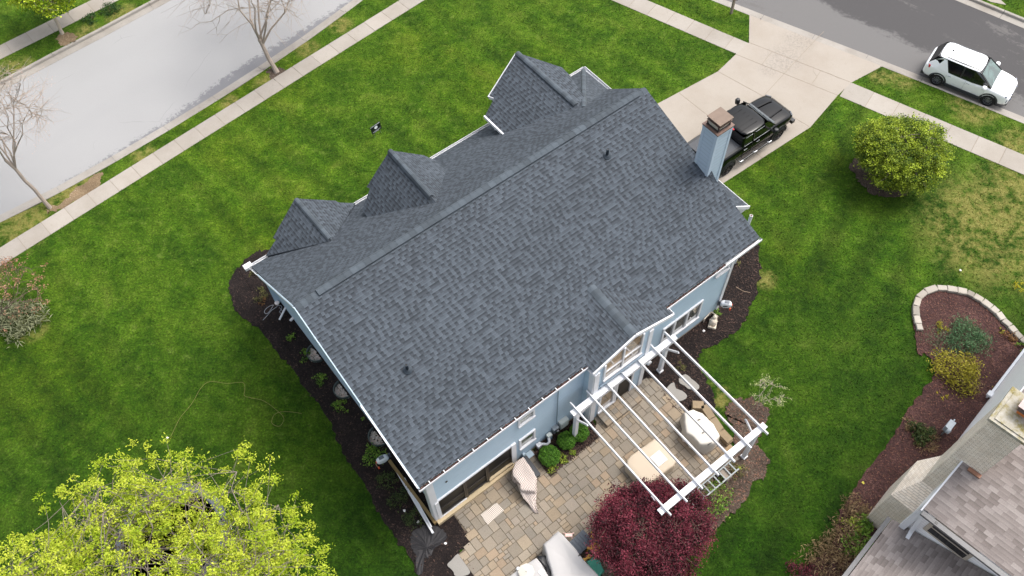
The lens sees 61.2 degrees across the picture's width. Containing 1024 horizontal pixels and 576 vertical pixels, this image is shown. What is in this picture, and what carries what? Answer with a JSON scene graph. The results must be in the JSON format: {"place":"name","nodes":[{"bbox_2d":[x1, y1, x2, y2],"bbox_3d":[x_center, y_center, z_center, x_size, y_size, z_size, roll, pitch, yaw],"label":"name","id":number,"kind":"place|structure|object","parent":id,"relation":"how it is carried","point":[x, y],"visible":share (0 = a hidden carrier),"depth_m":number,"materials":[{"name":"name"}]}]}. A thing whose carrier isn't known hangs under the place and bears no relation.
{"place":"outdoors","nodes":[
{"label":"outdoors","id":0,"kind":"place"},
{"bbox_2d":[0,0,117,58],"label":"sidewalk","id":1,"kind":"structure","parent":0,"point":[43,30],"depth_m":48.61,"materials":[{"name":"concrete"}]},
{"bbox_2d":[0,0,150,78],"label":"lawn","id":2,"kind":"structure","parent":0,"point":[32,57],"depth_m":48.67,"materials":[{"name":"green plant"}]},
{"bbox_2d":[5,0,76,34],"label":"street tree","id":3,"kind":"object","parent":2,"relation":"on","point":[49,7],"visible":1,"depth_m":46.35,"materials":[{"name":"green plant"}]},
{"bbox_2d":[56,32,77,45],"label":"bare patch","id":4,"kind":"object","parent":2,"relation":"on","point":[66,38],"visible":1,"depth_m":48.12,"materials":[{"name":"soil"}]},
{"bbox_2d":[81,11,98,25],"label":"ground ivy","id":5,"kind":"object","parent":2,"relation":"on","point":[89,17],"visible":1,"depth_m":48.81,"materials":[{"name":"green plant"}]},
{"bbox_2d":[98,0,123,17],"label":"ground ivy","id":6,"kind":"object","parent":2,"relation":"on","point":[114,6],"visible":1,"depth_m":49.16,"materials":[{"name":"green plant"}]},
{"bbox_2d":[0,0,351,214],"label":"road","id":7,"kind":"structure","parent":0,"point":[128,84],"depth_m":46.47,"materials":[{"name":"grey asphalt"}]},
{"bbox_2d":[0,0,170,90],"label":"kerb","id":8,"kind":"structure","parent":7,"relation":"on","point":[95,35],"depth_m":48.09,"materials":[{"name":"concrete"}]},
{"bbox_2d":[0,0,362,221],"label":"kerb","id":9,"kind":"structure","parent":7,"relation":"on","point":[230,88],"depth_m":44.79,"materials":[{"name":"concrete"}]},
{"bbox_2d":[0,0,423,263],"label":"sidewalk","id":10,"kind":"structure","parent":0,"point":[52,224],"depth_m":44.14,"materials":[{"name":"concrete"}]},
{"bbox_2d":[0,0,1023,575],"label":"lawn","id":11,"kind":"structure","parent":0,"point":[742,534],"depth_m":39.02,"materials":[{"name":"green plant"}]},
{"bbox_2d":[0,254,49,330],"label":"brown shrub","id":12,"kind":"object","parent":11,"relation":"on","point":[4,263],"visible":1,"depth_m":37.69,"materials":[{"name":"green plant"}]},
{"bbox_2d":[0,295,52,348],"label":"shrub","id":13,"kind":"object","parent":11,"relation":"on","point":[4,320],"depth_m":38.08,"materials":[{"name":"green plant"}]},
{"bbox_2d":[0,61,69,209],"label":"budding tree","id":14,"kind":"object","parent":11,"relation":"on","point":[12,164],"visible":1,"depth_m":39.07,"materials":[{"name":"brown plant"}]},
{"bbox_2d":[46,172,102,213],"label":"bare patch","id":15,"kind":"object","parent":11,"relation":"on","point":[93,182],"visible":1,"depth_m":42.35,"materials":[{"name":"soil"}]},
{"bbox_2d":[0,432,336,575],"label":"leafy tree","id":16,"kind":"object","parent":11,"relation":"on","point":[254,561],"visible":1,"depth_m":28.01,"materials":[{"name":"green plant"}]},
{"bbox_2d":[110,473,233,575],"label":"trampoline","id":17,"kind":"object","parent":11,"relation":"on","point":[169,551],"visible":0.17,"depth_m":32.46,"materials":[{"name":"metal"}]},
{"bbox_2d":[1,1,406,263],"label":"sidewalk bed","id":18,"kind":"object","parent":11,"relation":"on","point":[179,145],"visible":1,"depth_m":43.81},
{"bbox_2d":[169,381,296,437],"bbox_3d":[-11.370,5.020,35.937,5.340,0.016,2.561,-1,58,1],"label":"garden hose","id":19,"kind":"object","parent":11,"relation":"on","point":[244,395],"visible":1,"depth_m":36.04,"materials":[{"name":"green rubber"}]},
{"bbox_2d":[162,0,339,73],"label":"bare tree","id":20,"kind":"object","parent":11,"relation":"on","point":[261,40],"visible":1,"depth_m":43.77,"materials":[{"name":"brown plant"}]},
{"bbox_2d":[266,67,285,80],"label":"bare patch","id":21,"kind":"object","parent":11,"relation":"on","point":[272,75],"visible":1,"depth_m":46.34,"materials":[{"name":"brown soil"}]},
{"bbox_2d":[228,249,472,575],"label":"mulch bed","id":22,"kind":"object","parent":11,"relation":"on","point":[453,528],"visible":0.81,"depth_m":35.57,"materials":[{"name":"brown wood"}]},
{"bbox_2d":[306,345,322,362],"bbox_3d":[-8.542,2.925,37.141,0.462,0.310,0.900,-34,63,-18],"label":"window well","id":23,"kind":"object","parent":22,"relation":"on","point":[315,356],"depth_m":37.16,"materials":[{"name":"metal"}]},
{"bbox_2d":[330,399,346,412],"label":"plant","id":24,"kind":"object","parent":22,"relation":"on","point":[335,403],"visible":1,"depth_m":35.82,"materials":[{"name":"green plant"}]},
{"bbox_2d":[333,381,349,399],"bbox_3d":[-7.196,4.377,36.203,0.462,0.310,0.900,-34,63,-18],"label":"window well","id":25,"kind":"object","parent":22,"relation":"on","point":[338,391],"depth_m":36.24,"materials":[{"name":"metal"}]},
{"bbox_2d":[360,442,386,466],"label":"plant","id":26,"kind":"object","parent":22,"relation":"on","point":[371,449],"visible":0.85,"depth_m":34.55,"materials":[{"name":"green plant"}]},
{"bbox_2d":[368,427,384,446],"bbox_3d":[-5.548,6.142,35.063,0.482,0.310,0.900,-34,63,-18],"label":"window well","id":27,"kind":"object","parent":22,"relation":"on","point":[373,434],"depth_m":35.09,"materials":[{"name":"metal"}]},
{"bbox_2d":[375,470,398,490],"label":"dark shrub","id":28,"kind":"object","parent":22,"relation":"on","point":[379,479],"visible":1,"depth_m":34.02,"materials":[{"name":"green plant"}]},
{"bbox_2d":[386,485,408,512],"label":"dark shrub","id":29,"kind":"object","parent":22,"relation":"on","point":[399,497],"visible":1,"depth_m":33.62,"materials":[{"name":"green plant"}]},
{"bbox_2d":[401,506,424,530],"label":"dark shrub","id":30,"kind":"object","parent":22,"relation":"on","point":[407,516],"visible":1,"depth_m":33.20,"materials":[{"name":"green plant"}]},
{"bbox_2d":[410,525,446,574],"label":"landscape fabric","id":31,"kind":"object","parent":22,"relation":"on","point":[426,541],"visible":1,"depth_m":32.88,"materials":[{"name":"black fabric"}]},
{"bbox_2d":[447,554,469,575],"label":"stepping stone","id":32,"kind":"object","parent":22,"relation":"on","point":[456,564],"visible":1,"depth_m":32.33,"materials":[{"name":"beige stone"}]},
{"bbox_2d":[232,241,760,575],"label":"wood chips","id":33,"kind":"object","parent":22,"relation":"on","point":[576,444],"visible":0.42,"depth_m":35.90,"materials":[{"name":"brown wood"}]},
{"bbox_2d":[370,121,381,135],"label":"yard sign","id":34,"kind":"object","parent":11,"relation":"on","point":[376,127],"visible":1,"depth_m":43.42,"materials":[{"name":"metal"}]},
{"bbox_2d":[243,51,761,525],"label":"house","id":35,"kind":"structure","parent":11,"relation":"on","point":[475,313],"depth_m":32.68,"materials":[{"name":"grey"}]},
{"bbox_2d":[376,453,390,468],"bbox_3d":[-5.041,6.751,33.912,0.664,0.740,0.235,-26,61,-14],"label":"hose reel","id":36,"kind":"object","parent":35,"relation":"attached to","point":[382,459],"visible":1,"depth_m":33.67,"materials":[{"name":"grey plastic"}]},
{"bbox_2d":[397,474,433,533],"bbox_3d":[-3.861,8.169,33.621,0.085,0.070,3.231,-29,62,-15],"label":"downspout","id":37,"kind":"object","parent":35,"relation":"attached to","point":[421,513],"visible":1,"depth_m":33.41,"materials":[{"name":"white metal"}]},
{"bbox_2d":[517,408,535,428],"bbox_3d":[0.534,4.754,31.608,0.780,0.660,0.110,-34,63,-18],"label":"window","id":38,"kind":"structure","parent":35,"relation":"in","point":[528,417],"depth_m":31.71,"materials":[{"name":"white glass"}]},
{"bbox_2d":[519,428,535,450],"bbox_3d":[0.603,5.858,33.417,0.790,0.940,0.110,-34,63,-18],"label":"window","id":39,"kind":"structure","parent":35,"relation":"in","point":[530,437],"depth_m":33.49,"materials":[{"name":"white glass"}]},
{"bbox_2d":[597,386,616,414],"bbox_3d":[3.785,4.316,34.357,0.870,2.100,0.110,-34,63,-18],"label":"window","id":40,"kind":"structure","parent":35,"relation":"in","point":[607,400],"depth_m":34.80,"materials":[{"name":"white glass"}]},
{"bbox_2d":[602,333,645,382],"bbox_3d":[4.167,2.566,32.195,1.940,1.720,0.110,-34,63,-18],"label":"gable window","id":41,"kind":"structure","parent":35,"relation":"in","point":[633,350],"depth_m":32.34,"materials":[{"name":"white glass"}]},
{"bbox_2d":[614,373,633,401],"bbox_3d":[4.503,3.889,34.752,0.950,2.445,0.120,-34,63,-18],"label":"door","id":42,"kind":"structure","parent":35,"relation":"in","point":[624,386],"depth_m":35.01,"materials":[{"name":"grey glass"}]},
{"bbox_2d":[659,299,703,343],"bbox_3d":[7.016,1.461,35.816,2.240,1.440,0.110,-34,63,-18],"label":"window","id":43,"kind":"structure","parent":35,"relation":"in","point":[690,316],"depth_m":35.83,"materials":[{"name":"clear glass"}]},
{"bbox_2d":[714,258,731,278],"bbox_3d":[8.407,-0.768,34.359,0.770,0.680,0.110,-34,63,-18],"label":"window","id":44,"kind":"structure","parent":35,"relation":"in","point":[727,268],"depth_m":34.53,"materials":[{"name":"white glass"}]},
{"bbox_2d":[717,300,732,309],"bbox_3d":[9.162,0.775,37.230,0.664,0.740,0.235,7,59,6],"label":"hose reel","id":45,"kind":"object","parent":35,"relation":"attached to","point":[726,304],"visible":1,"depth_m":36.99,"materials":[{"name":"white plastic"}]},
{"bbox_2d":[534,416,597,475],"bbox_3d":[2.241,6.194,34.935,3.036,0.050,1.423,-35,63,-18],"label":"mulch bed","id":46,"kind":"object","parent":11,"relation":"on","point":[591,438],"visible":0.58,"depth_m":34.85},
{"bbox_2d":[538,444,560,467],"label":"boxwood","id":47,"kind":"object","parent":46,"relation":"on","point":[554,451],"visible":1,"depth_m":34.02,"materials":[{"name":"green plant"}]},
{"bbox_2d":[556,430,575,449],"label":"boxwood","id":48,"kind":"object","parent":46,"relation":"on","point":[563,443],"visible":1,"depth_m":34.41,"materials":[{"name":"green plant"}]},
{"bbox_2d":[569,422,589,441],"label":"boxwood","id":49,"kind":"object","parent":46,"relation":"on","point":[583,430],"visible":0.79,"depth_m":34.55,"materials":[{"name":"green plant"}]},
{"bbox_2d":[581,396,769,575],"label":"mulch bed","id":50,"kind":"object","parent":11,"relation":"on","point":[754,453],"visible":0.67,"depth_m":34.26,"materials":[{"name":"brown wood"}]},
{"bbox_2d":[582,474,723,575],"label":"red maple","id":51,"kind":"object","parent":50,"relation":"on","point":[624,511],"visible":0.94,"depth_m":30.70,"materials":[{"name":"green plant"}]},
{"bbox_2d":[688,460,738,505],"bbox_3d":[7.592,7.761,33.502,2.784,0.545,0.500,-34,63,-18],"label":"ladder","id":52,"kind":"object","parent":50,"relation":"on","point":[724,473],"visible":0.59,"depth_m":33.54,"materials":[{"name":"metal"}]},
{"bbox_2d":[695,444,731,488],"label":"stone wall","id":53,"kind":"structure","parent":50,"relation":"on","point":[729,447],"depth_m":33.98,"materials":[{"name":"beige stone"}]},
{"bbox_2d":[698,477,733,517],"bbox_3d":[7.605,7.981,33.226,2.154,0.834,1.875,-1,58,1],"label":"flowering shrub","id":54,"kind":"object","parent":50,"relation":"on","point":[719,499],"visible":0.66,"depth_m":33.22,"materials":[{"name":"green plant"}]},
{"bbox_2d":[704,477,739,508],"bbox_3d":[8.096,7.827,33.402,1.643,0.703,1.366,-1,58,1],"label":"flowering shrub","id":55,"kind":"object","parent":50,"relation":"on","point":[721,491],"visible":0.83,"depth_m":33.37,"materials":[{"name":"green plant"}]},
{"bbox_2d":[729,459,746,480],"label":"plant","id":56,"kind":"object","parent":50,"relation":"on","point":[737,466],"visible":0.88,"depth_m":33.96,"materials":[{"name":"green plant"}]},
{"bbox_2d":[642,240,761,412],"bbox_3d":[8.472,1.494,37.677,4.232,0.055,11.436,27,63,17],"label":"mulch bed","id":57,"kind":"object","parent":11,"relation":"on","point":[700,339],"visible":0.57,"depth_m":37.34,"materials":[{"name":"brown wood"}]},
{"bbox_2d":[667,382,686,401],"bbox_3d":[6.805,4.360,35.883,0.542,0.060,0.881,-36,64,-19],"label":"stepping stone","id":58,"kind":"object","parent":57,"relation":"on","point":[679,395],"visible":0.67,"depth_m":35.86,"materials":[{"name":"grey stone"}]},
{"bbox_2d":[679,374,698,389],"bbox_3d":[7.392,3.976,36.105,0.898,0.060,0.508,35,65,21],"label":"stepping stone","id":59,"kind":"object","parent":57,"relation":"on","point":[694,384],"visible":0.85,"depth_m":36.09,"materials":[{"name":"grey stone"}]},
{"bbox_2d":[708,314,716,329],"bbox_3d":[8.685,1.474,37.310,0.340,0.650,0.587,15,60,10],"label":"garden statue","id":60,"kind":"object","parent":57,"relation":"on","point":[712,324],"visible":1,"depth_m":37.26,"materials":[{"name":"stone"}]},
{"bbox_2d":[691,401,732,446],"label":"stone wall","id":61,"kind":"structure","parent":11,"relation":"on","point":[725,438],"depth_m":34.85,"materials":[{"name":"beige stone"}]},
{"bbox_2d":[750,373,792,409],"bbox_3d":[10.350,4.247,34.982,1.739,1.712,1.457,-1,58,1],"label":"budding shrub","id":62,"kind":"object","parent":11,"relation":"on","point":[764,381],"visible":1,"depth_m":34.61,"materials":[{"name":"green plant"}]},
{"bbox_2d":[783,558,820,575],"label":"red shrub","id":63,"kind":"object","parent":11,"relation":"on","point":[801,568],"visible":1,"depth_m":31.91,"materials":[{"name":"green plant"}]},
{"bbox_2d":[849,157,907,196],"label":"mulch ring","id":64,"kind":"object","parent":11,"relation":"on","point":[859,172],"visible":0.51,"depth_m":41.47,"materials":[{"name":"brown wood"}]},
{"bbox_2d":[851,112,957,197],"bbox_3d":[18.106,-6.363,40.331,4.514,3.558,4.703,-1,58,1],"label":"round tree","id":65,"kind":"object","parent":64,"relation":"on","point":[912,159],"visible":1,"depth_m":39.43,"materials":[{"name":"green plant"}]},
{"bbox_2d":[799,291,1023,575],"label":"mulch bed","id":66,"kind":"object","parent":11,"relation":"on","point":[894,440],"visible":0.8,"depth_m":35.47,"materials":[{"name":"brown wood"}]},
{"bbox_2d":[794,537,851,575],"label":"tangled shrub","id":67,"kind":"object","parent":66,"relation":"on","point":[831,549],"visible":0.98,"depth_m":32.03,"materials":[{"name":"brown plant"}]},
{"bbox_2d":[813,508,868,567],"bbox_3d":[12.369,9.406,32.198,2.486,0.985,2.650,-1,58,1],"label":"tangled shrub","id":68,"kind":"object","parent":66,"relation":"on","point":[839,538],"visible":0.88,"depth_m":32.31,"materials":[{"name":"brown plant"}]},
{"bbox_2d":[836,517,863,534],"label":"leafy shrub","id":69,"kind":"object","parent":66,"relation":"on","point":[857,529],"visible":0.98,"depth_m":32.66,"materials":[{"name":"green plant"}]},
{"bbox_2d":[836,492,874,526],"bbox_3d":[13.069,8.435,32.936,1.441,0.682,1.585,-38,65,-20],"label":"tangled shrub","id":70,"kind":"object","parent":66,"relation":"on","point":[863,509],"visible":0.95,"depth_m":32.96,"materials":[{"name":"brown plant"}]},
{"bbox_2d":[838,522,873,557],"bbox_3d":[12.874,9.440,32.218,1.505,0.757,1.658,-1,58,1],"label":"leafy shrub","id":71,"kind":"object","parent":66,"relation":"on","point":[855,537],"visible":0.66,"depth_m":32.15,"materials":[{"name":"green plant"}]},
{"bbox_2d":[850,512,873,537],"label":"leafy shrub","id":72,"kind":"object","parent":66,"relation":"on","point":[869,525],"visible":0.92,"depth_m":32.65,"materials":[{"name":"green plant"}]},
{"bbox_2d":[905,420,937,447],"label":"dark shrub","id":73,"kind":"object","parent":66,"relation":"on","point":[930,431],"visible":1,"depth_m":34.50,"materials":[{"name":"green plant"}]},
{"bbox_2d":[913,423,940,455],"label":"dry stems","id":74,"kind":"object","parent":66,"relation":"on","point":[933,447],"visible":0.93,"depth_m":34.37,"materials":[{"name":"brown plant"}]},
{"bbox_2d":[920,322,959,358],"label":"ornamental grass","id":75,"kind":"object","parent":66,"relation":"on","point":[939,342],"depth_m":36.77,"materials":[{"name":"green plant"}]},
{"bbox_2d":[941,419,955,434],"bbox_3d":[17.344,5.601,34.455,0.280,0.747,0.699,40,67,23],"label":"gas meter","id":76,"kind":"object","parent":66,"relation":"on","point":[948,426],"visible":1,"depth_m":34.18,"materials":[{"name":"metal"}]},
{"bbox_2d":[926,347,992,401],"bbox_3d":[18.504,3.395,35.604,2.379,1.123,2.429,-1,58,1],"label":"yellow shrub","id":77,"kind":"object","parent":66,"relation":"on","point":[968,369],"visible":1,"depth_m":35.74,"materials":[{"name":"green plant"}]},
{"bbox_2d":[953,371,984,396],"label":"dry stems","id":78,"kind":"object","parent":66,"relation":"on","point":[975,387],"visible":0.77,"depth_m":35.63,"materials":[{"name":"brown plant"}]},
{"bbox_2d":[945,312,996,357],"bbox_3d":[19.440,1.998,36.628,2.289,0.901,2.302,-1,58,1],"label":"shrub","id":79,"kind":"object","parent":66,"relation":"on","point":[971,338],"depth_m":36.67,"materials":[{"name":"green plant"}]},
{"bbox_2d":[912,305,919,315],"bbox_3d":[17.562,1.013,37.632,0.293,0.175,0.472,9,59,7],"label":"edging stone","id":80,"kind":"object","parent":11,"relation":"on","point":[915,310],"visible":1,"depth_m":37.56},
{"bbox_2d":[924,285,937,294],"bbox_3d":[18.484,0.090,38.179,0.564,0.175,0.316,-17,59,-9],"label":"edging stone","id":81,"kind":"object","parent":11,"relation":"on","point":[931,289],"visible":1,"depth_m":38.10,"materials":[{"name":"grey stone"}]},
{"bbox_2d":[842,349,1023,575],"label":"house","id":82,"kind":"structure","parent":11,"relation":"on","point":[956,508],"depth_m":27.57,"materials":[{"name":"beige"}]},
{"bbox_2d":[923,518,978,560],"bbox_3d":[14.309,8.238,28.257,1.550,1.050,0.090,40,67,23],"label":"window","id":83,"kind":"structure","parent":82,"relation":"in","point":[929,528],"depth_m":28.35,"materials":[{"name":"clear glass"}]},
{"bbox_2d":[947,285,957,293],"bbox_3d":[19.409,0.072,38.165,0.420,0.175,0.313,9,59,7],"label":"edging stone","id":84,"kind":"object","parent":11,"relation":"on","point":[953,289],"visible":1,"depth_m":38.09,"materials":[{"name":"grey stone"}]},
{"bbox_2d":[980,299,992,309],"bbox_3d":[20.705,0.718,37.729,0.317,0.175,0.423,-37,64,-19],"label":"edging stone","id":85,"kind":"object","parent":11,"relation":"on","point":[987,304],"visible":1,"depth_m":37.66,"materials":[{"name":"grey stone"}]},
{"bbox_2d":[454,378,739,575],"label":"patio","id":86,"kind":"structure","parent":0,"point":[524,542],"depth_m":33.79,"materials":[{"name":"beige stone"}]},
{"bbox_2d":[481,503,503,524],"bbox_3d":[-0.770,8.686,33.395,0.860,0.020,0.461,-36,64,-19],"label":"door mat","id":87,"kind":"object","parent":86,"relation":"on","point":[493,512],"depth_m":33.38,"materials":[{"name":"beige fabric"}]},
{"bbox_2d":[511,457,538,513],"bbox_3d":[0.658,7.651,33.513,0.860,0.901,2.072,-27,61,-14],"label":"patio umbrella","id":88,"kind":"object","parent":86,"relation":"on","point":[523,478],"visible":1,"depth_m":33.39,"materials":[{"name":"beige fabric"}]},
{"bbox_2d":[511,558,547,575],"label":"covered table","id":89,"kind":"object","parent":86,"relation":"on","point":[536,564],"visible":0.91,"depth_m":31.54,"materials":[{"name":"white fabric"}]},
{"bbox_2d":[518,563,534,575],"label":"octagonal disc","id":90,"kind":"object","parent":89,"relation":"on","point":[526,569],"visible":1,"depth_m":31.34,"materials":[{"name":"white plastic"}]},
{"bbox_2d":[536,555,550,575],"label":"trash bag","id":91,"kind":"object","parent":86,"relation":"on","point":[542,560],"visible":0.81,"depth_m":31.90,"materials":[{"name":"black plastic"}]},
{"bbox_2d":[542,531,597,575],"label":"covered sofa","id":92,"kind":"object","parent":86,"relation":"on","point":[562,555],"visible":0.98,"depth_m":31.64,"materials":[{"name":"white fabric"}]},
{"bbox_2d":[570,530,590,554],"bbox_3d":[2.565,9.607,32.453,0.800,0.505,0.580,-37,64,-19],"label":"deck box","id":93,"kind":"object","parent":86,"relation":"on","point":[578,544],"visible":0.75,"depth_m":32.26,"materials":[{"name":"grey plastic"}]},
{"bbox_2d":[586,557,603,575],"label":"tarp","id":94,"kind":"object","parent":86,"relation":"on","point":[596,567],"visible":0.73,"depth_m":31.88,"materials":[{"name":"green plastic"}]},
{"bbox_2d":[596,389,641,427],"bbox_3d":[4.345,4.866,35.548,1.875,0.274,0.850,-34,63,-18],"label":"patio step","id":95,"kind":"object","parent":86,"relation":"on","point":[619,409],"visible":0.78,"depth_m":35.38,"materials":[{"name":"beige stone"}]},
{"bbox_2d":[625,439,675,483],"bbox_3d":[5.409,6.918,33.972,1.835,0.626,1.362,-32,63,-17],"label":"covered fire table","id":96,"kind":"object","parent":86,"relation":"on","point":[638,463],"visible":0.75,"depth_m":33.69,"materials":[{"name":"beige fabric"}]},
{"bbox_2d":[650,450,667,466],"bbox_3d":[5.724,6.642,33.727,0.500,0.072,0.500,-34,63,-18],"label":"tray","id":97,"kind":"object","parent":96,"relation":"on","point":[658,458],"visible":1,"depth_m":33.73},
{"bbox_2d":[570,331,768,530],"bbox_3d":[5.855,5.593,33.490,5.340,2.930,5.500,-34,63,-18],"label":"pergola","id":98,"kind":"object","parent":86,"relation":"on","point":[749,440],"visible":0.84,"depth_m":32.35,"materials":[{"name":"white wood"}]},
{"bbox_2d":[679,410,719,454],"bbox_3d":[7.385,5.680,34.457,1.152,1.015,1.751,-36,64,-19],"label":"covered table","id":99,"kind":"object","parent":86,"relation":"on","point":[696,436],"visible":0.81,"depth_m":34.10,"materials":[{"name":"white fabric"}]},
{"bbox_2d":[612,0,747,53],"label":"sidewalk","id":100,"kind":"structure","parent":0,"point":[695,28],"depth_m":47.54,"materials":[{"name":"concrete"}]},
{"bbox_2d":[658,15,881,182],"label":"driveway","id":101,"kind":"structure","parent":0,"point":[805,102],"depth_m":45.08,"materials":[{"name":"concrete"}]},
{"bbox_2d":[687,95,794,175],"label":"parked pickup","id":102,"kind":"object","parent":101,"relation":"on","point":[759,121],"visible":0.72,"depth_m":41.51,"materials":[{"name":"black paint"}]},
{"bbox_2d":[727,0,1023,116],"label":"road","id":103,"kind":"structure","parent":0,"point":[910,35],"depth_m":47.22,"materials":[{"name":"grey asphalt"}]},
{"bbox_2d":[712,0,1023,123],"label":"kerb","id":104,"kind":"structure","parent":103,"relation":"on","point":[925,80],"depth_m":46.01,"materials":[{"name":"concrete"}]},
{"bbox_2d":[920,42,1017,105],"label":"parked suv","id":105,"kind":"object","parent":103,"relation":"on","point":[985,79],"visible":1,"depth_m":43.74,"materials":[{"name":"white paint"}]},
{"bbox_2d":[956,0,1023,27],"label":"kerb","id":106,"kind":"structure","parent":103,"relation":"on","point":[996,11],"depth_m":47.66,"materials":[{"name":"concrete"}]},
{"bbox_2d":[840,83,1023,174],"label":"sidewalk","id":107,"kind":"structure","parent":0,"point":[960,138],"depth_m":43.03,"materials":[{"name":"concrete"}]},
{"bbox_2d":[982,0,1023,16],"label":"lawn","id":108,"kind":"structure","parent":0,"point":[1020,4],"depth_m":47.74,"materials":[{"name":"green plant"}]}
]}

